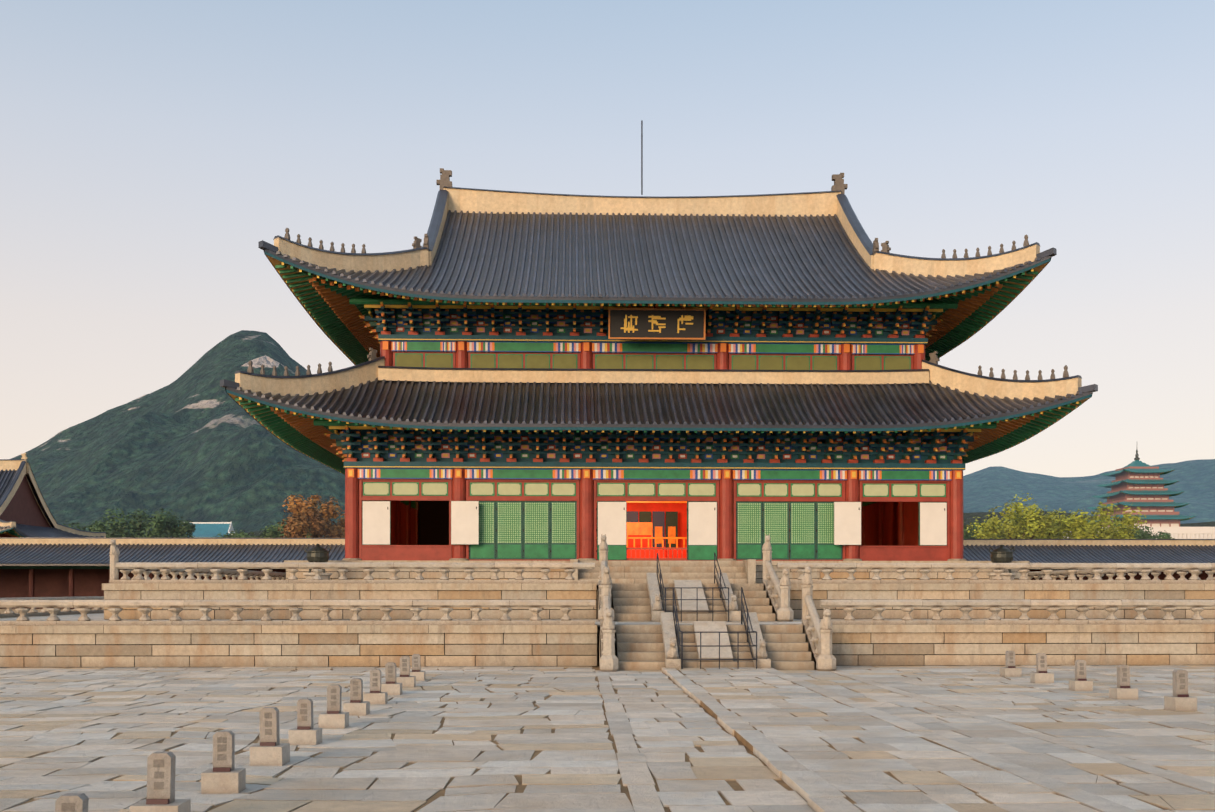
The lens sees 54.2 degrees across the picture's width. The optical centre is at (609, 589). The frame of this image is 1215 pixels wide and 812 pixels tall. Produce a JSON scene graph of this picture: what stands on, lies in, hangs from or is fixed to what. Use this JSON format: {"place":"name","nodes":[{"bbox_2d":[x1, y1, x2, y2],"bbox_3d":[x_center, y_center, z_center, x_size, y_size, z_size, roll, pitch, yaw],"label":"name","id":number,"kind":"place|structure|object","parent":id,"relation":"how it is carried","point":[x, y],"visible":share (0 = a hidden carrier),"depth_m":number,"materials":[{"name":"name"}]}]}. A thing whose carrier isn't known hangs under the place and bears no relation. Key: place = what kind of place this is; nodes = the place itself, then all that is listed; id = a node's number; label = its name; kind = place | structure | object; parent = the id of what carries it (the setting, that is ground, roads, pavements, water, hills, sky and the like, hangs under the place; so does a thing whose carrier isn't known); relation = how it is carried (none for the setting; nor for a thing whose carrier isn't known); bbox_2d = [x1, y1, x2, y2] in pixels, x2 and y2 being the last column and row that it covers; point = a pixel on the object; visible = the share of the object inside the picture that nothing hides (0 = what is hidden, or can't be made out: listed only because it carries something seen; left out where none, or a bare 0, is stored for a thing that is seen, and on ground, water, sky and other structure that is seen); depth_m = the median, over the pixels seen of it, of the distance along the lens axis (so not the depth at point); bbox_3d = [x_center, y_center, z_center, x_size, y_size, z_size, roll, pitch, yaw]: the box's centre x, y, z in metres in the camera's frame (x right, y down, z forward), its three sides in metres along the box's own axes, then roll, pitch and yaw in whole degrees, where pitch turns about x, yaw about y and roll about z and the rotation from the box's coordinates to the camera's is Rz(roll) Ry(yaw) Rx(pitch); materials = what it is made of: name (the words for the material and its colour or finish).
{"place":"outdoors","nodes":[
{"label":"outdoors","id":0,"kind":"place"},
{"bbox_2d":[0,528,24,536],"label":"hall roof eaves","id":1,"kind":"object","parent":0,"point":[12,532],"visible":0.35,"depth_m":101.61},
{"bbox_2d":[0,469,103,537],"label":"hall roof tiles","id":2,"kind":"object","parent":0,"point":[6,477],"visible":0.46,"depth_m":109.78,"materials":[{"name":"grey tile"}]},
{"bbox_2d":[0,453,105,537],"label":"hall roof ridges","id":3,"kind":"object","parent":2,"relation":"on","point":[19,504],"visible":0.9,"depth_m":110.09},
{"bbox_2d":[178,523,232,536],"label":"blue house roof tiles","id":4,"kind":"object","parent":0,"point":[208,530],"visible":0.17,"depth_m":693.52,"materials":[{"name":"blue tile"}]},
{"bbox_2d":[0,665,1214,811],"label":"courtyard paving","id":5,"kind":"structure","parent":0,"point":[826,741],"depth_m":15.32,"materials":[{"name":"stone"}]},
{"bbox_2d":[55,651,1196,811],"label":"stone rank markers","id":6,"kind":"object","parent":5,"relation":"on","point":[223,775],"visible":0.98,"depth_m":14.99,"materials":[{"name":"grey stone"}]},
{"bbox_2d":[1,666,1213,811],"bbox_3d":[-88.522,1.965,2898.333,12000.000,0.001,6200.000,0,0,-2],"label":"ground","id":7,"kind":"structure","parent":0,"point":[734,785],"depth_m":14.35,"materials":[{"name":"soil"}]},
{"bbox_2d":[62,515,119,537],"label":"tree","id":8,"kind":"object","parent":7,"relation":"on","point":[96,524],"visible":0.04,"depth_m":168.18,"materials":[{"name":"green plant"}]},
{"bbox_2d":[91,508,155,537],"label":"tree","id":9,"kind":"object","parent":7,"relation":"on","point":[118,528],"visible":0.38,"depth_m":160.98,"materials":[{"name":"green plant"}]},
{"bbox_2d":[133,506,195,537],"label":"tree","id":10,"kind":"object","parent":7,"relation":"on","point":[167,524],"visible":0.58,"depth_m":156.91,"materials":[{"name":"green plant"}]},
{"bbox_2d":[211,530,259,537],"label":"tree","id":11,"kind":"object","parent":7,"relation":"on","point":[243,534],"visible":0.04,"depth_m":167.34,"materials":[{"name":"green plant"}]},
{"bbox_2d":[260,519,315,537],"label":"tree","id":12,"kind":"object","parent":7,"relation":"on","point":[271,531],"visible":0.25,"depth_m":155.08,"materials":[{"name":"green plant"}]},
{"bbox_2d":[278,494,344,537],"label":"tree","id":13,"kind":"object","parent":7,"relation":"on","point":[314,520],"visible":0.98,"depth_m":147.51,"materials":[{"name":"orange plant"}]},
{"bbox_2d":[327,513,344,537],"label":"tree","id":14,"kind":"object","parent":7,"relation":"on","point":[342,520],"visible":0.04,"depth_m":152.47,"materials":[{"name":"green plant"}]},
{"bbox_2d":[0,583,1214,667],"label":"stone terrace","id":15,"kind":"structure","parent":7,"relation":"on","point":[435,645],"depth_m":30.60,"materials":[{"name":"stone"}]},
{"bbox_2d":[303,544,331,579],"bbox_3d":[-11.239,-0.988,45.660,1.054,1.582,1.054,0,0,-2],"label":"cauldron","id":16,"kind":"object","parent":15,"relation":"on","point":[317,553],"visible":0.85,"depth_m":45.35,"materials":[{"name":"brown metal"}]},
{"bbox_2d":[0,538,1214,624],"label":"woldae balustrade","id":17,"kind":"object","parent":15,"relation":"on","point":[53,606],"visible":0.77,"depth_m":30.92,"materials":[{"name":"stone"}]},
{"bbox_2d":[284,559,1028,583],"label":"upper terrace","id":18,"kind":"structure","parent":15,"relation":"on","point":[748,571],"depth_m":47.07,"materials":[{"name":"stone"}]},
{"bbox_2d":[313,295,996,560],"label":"palace building","id":19,"kind":"structure","parent":18,"relation":"on","point":[419,494],"depth_m":49.66,"materials":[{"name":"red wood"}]},
{"bbox_2d":[264,251,1050,364],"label":"roof eaves","id":20,"kind":"object","parent":19,"relation":"on","point":[329,308],"visible":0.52,"depth_m":49.54,"materials":[{"name":"green paint"}]},
{"bbox_2d":[264,210,1051,301],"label":"roof tiles","id":21,"kind":"object","parent":20,"relation":"on","point":[625,256],"visible":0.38,"depth_m":52.70,"materials":[{"name":"grey tile"}]},
{"bbox_2d":[258,120,1056,277],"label":"roof ridges","id":22,"kind":"object","parent":21,"relation":"on","point":[833,201],"visible":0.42,"depth_m":58.69,"materials":[{"name":"paint"}]},
{"bbox_2d":[225,378,1092,427],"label":"roof tiles","id":23,"kind":"object","parent":19,"relation":"on","point":[605,404],"visible":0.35,"depth_m":48.00,"materials":[{"name":"grey tile"}]},
{"bbox_2d":[220,348,1097,399],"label":"roof ridges","id":24,"kind":"object","parent":23,"relation":"on","point":[373,368],"visible":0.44,"depth_m":49.94,"materials":[{"name":"paint"}]},
{"bbox_2d":[226,389,1091,474],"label":"roof eaves","id":25,"kind":"object","parent":19,"relation":"attached to","point":[297,430],"visible":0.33,"depth_m":47.85,"materials":[{"name":"green paint"}]},
{"bbox_2d":[987,545,1016,579],"bbox_3d":[15.348,-0.988,46.479,1.054,1.582,1.054,0,0,-2],"label":"cauldron","id":26,"kind":"object","parent":15,"relation":"on","point":[1001,554],"visible":0.62,"depth_m":46.17,"materials":[{"name":"brown metal"}]},
{"bbox_2d":[0,537,1214,613],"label":"corridor buildings","id":27,"kind":"structure","parent":7,"relation":"on","point":[50,567],"depth_m":93.14,"materials":[{"name":"tile"}]},
{"bbox_2d":[598,534,835,671],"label":"staircase","id":28,"kind":"structure","parent":7,"relation":"on","point":[806,644],"depth_m":30.20,"materials":[{"name":"stone"}]},
{"bbox_2d":[657,552,756,668],"bbox_3d":[2.475,0.397,32.426,1.814,3.113,8.429,0,0,-2],"label":"metal railing","id":29,"kind":"object","parent":28,"relation":"on","point":[747,631],"visible":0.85,"depth_m":29.98,"materials":[{"name":"metal"}]},
{"bbox_2d":[963,520,972,538],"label":"tree","id":30,"kind":"object","parent":7,"relation":"on","point":[966,533],"visible":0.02,"depth_m":180.66,"materials":[{"name":"green plant"}]},
{"bbox_2d":[963,520,998,538],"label":"tree","id":31,"kind":"object","parent":7,"relation":"on","point":[973,533],"visible":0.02,"depth_m":195.57,"materials":[{"name":"green plant"}]},
{"bbox_2d":[966,493,1057,538],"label":"tree","id":32,"kind":"object","parent":7,"relation":"on","point":[1032,525],"visible":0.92,"depth_m":170.41,"materials":[{"name":"yellow plant"}]},
{"bbox_2d":[1004,508,1087,538],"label":"tree","id":33,"kind":"object","parent":7,"relation":"on","point":[1062,529],"visible":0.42,"depth_m":175.69,"materials":[{"name":"green plant"}]},
{"bbox_2d":[1068,497,1146,538],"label":"tree","id":34,"kind":"object","parent":7,"relation":"on","point":[1086,530],"visible":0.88,"depth_m":172.74,"materials":[{"name":"green plant"}]},
{"bbox_2d":[1097,518,1145,538],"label":"tree","id":35,"kind":"object","parent":7,"relation":"on","point":[1136,536],"visible":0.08,"depth_m":185.06,"materials":[{"name":"green plant"}]},
{"bbox_2d":[1063,449,1214,538],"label":"pagoda","id":36,"kind":"object","parent":7,"relation":"on","point":[1174,529],"visible":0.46,"depth_m":327.60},
{"bbox_2d":[1087,501,1187,509],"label":"pagoda roof tiles","id":37,"kind":"object","parent":36,"relation":"attached to","point":[1150,504],"visible":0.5,"depth_m":326.21,"materials":[{"name":"teal tile"}]},
{"bbox_2d":[1101,460,1174,476],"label":"pagoda roof tiles","id":38,"kind":"object","parent":36,"relation":"attached to","point":[1136,463],"visible":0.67,"depth_m":331.24,"materials":[{"name":"teal tile"}]},
{"bbox_2d":[1092,490,1183,498],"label":"pagoda roof tiles","id":39,"kind":"object","parent":36,"relation":"attached to","point":[1104,496],"visible":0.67,"depth_m":327.61,"materials":[{"name":"teal tile"}]},
{"bbox_2d":[1097,479,1178,487],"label":"pagoda roof tiles","id":40,"kind":"object","parent":36,"relation":"attached to","point":[1108,485],"visible":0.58,"depth_m":328.54,"materials":[{"name":"teal tile"}]},
{"bbox_2d":[1086,514,1194,521],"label":"pagoda roof tiles","id":41,"kind":"object","parent":36,"relation":"attached to","point":[1158,516],"visible":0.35,"depth_m":325.05,"materials":[{"name":"teal tile"}]},
{"bbox_2d":[1125,470,1173,474],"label":"pagoda eaves","id":42,"kind":"object","parent":36,"relation":"attached to","point":[1163,473],"visible":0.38,"depth_m":327.86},
{"bbox_2d":[1122,480,1179,485],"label":"pagoda eaves","id":43,"kind":"object","parent":36,"relation":"attached to","point":[1166,484],"visible":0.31,"depth_m":327.02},
{"bbox_2d":[1120,491,1182,496],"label":"pagoda eaves","id":44,"kind":"object","parent":36,"relation":"attached to","point":[1155,494],"visible":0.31,"depth_m":326.11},
{"bbox_2d":[1119,503,1189,507],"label":"pagoda eaves","id":45,"kind":"object","parent":36,"relation":"attached to","point":[1158,506],"visible":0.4,"depth_m":325.28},
{"bbox_2d":[1117,516,1195,520],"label":"pagoda eaves","id":46,"kind":"object","parent":36,"relation":"attached to","point":[1171,519],"visible":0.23,"depth_m":324.25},
{"bbox_2d":[1133,526,1155,538],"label":"tree","id":47,"kind":"object","parent":7,"relation":"on","point":[1142,532],"visible":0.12,"depth_m":192.14,"materials":[{"name":"green plant"}]},
{"bbox_2d":[1139,523,1174,538],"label":"bush","id":48,"kind":"object","parent":7,"relation":"on","point":[1167,535],"visible":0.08,"depth_m":201.31,"materials":[{"name":"green plant"}]},
{"bbox_2d":[0,0,1214,476],"label":"sky","id":49,"kind":"structure","parent":0,"point":[149,149],"materials":[{"name":"blue"}]},
{"bbox_2d":[11,330,1214,533],"bbox_3d":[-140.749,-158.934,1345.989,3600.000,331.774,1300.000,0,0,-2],"label":"mountain","id":50,"kind":"structure","parent":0,"point":[195,442],"depth_m":1056.09,"materials":[{"name":"green plant"}]},
{"bbox_2d":[92,511,1214,538],"bbox_3d":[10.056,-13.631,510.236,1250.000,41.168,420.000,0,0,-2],"label":"trees","id":51,"kind":"object","parent":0,"point":[967,517],"depth_m":490.88,"materials":[{"name":"green plant"}]},
{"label":"blue house body","id":52,"kind":"object","parent":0,"visible":0},
{"bbox_2d":[184,522,234,532],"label":"blue house roof ridges","id":53,"kind":"object","parent":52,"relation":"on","point":[231,529],"visible":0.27,"depth_m":697.58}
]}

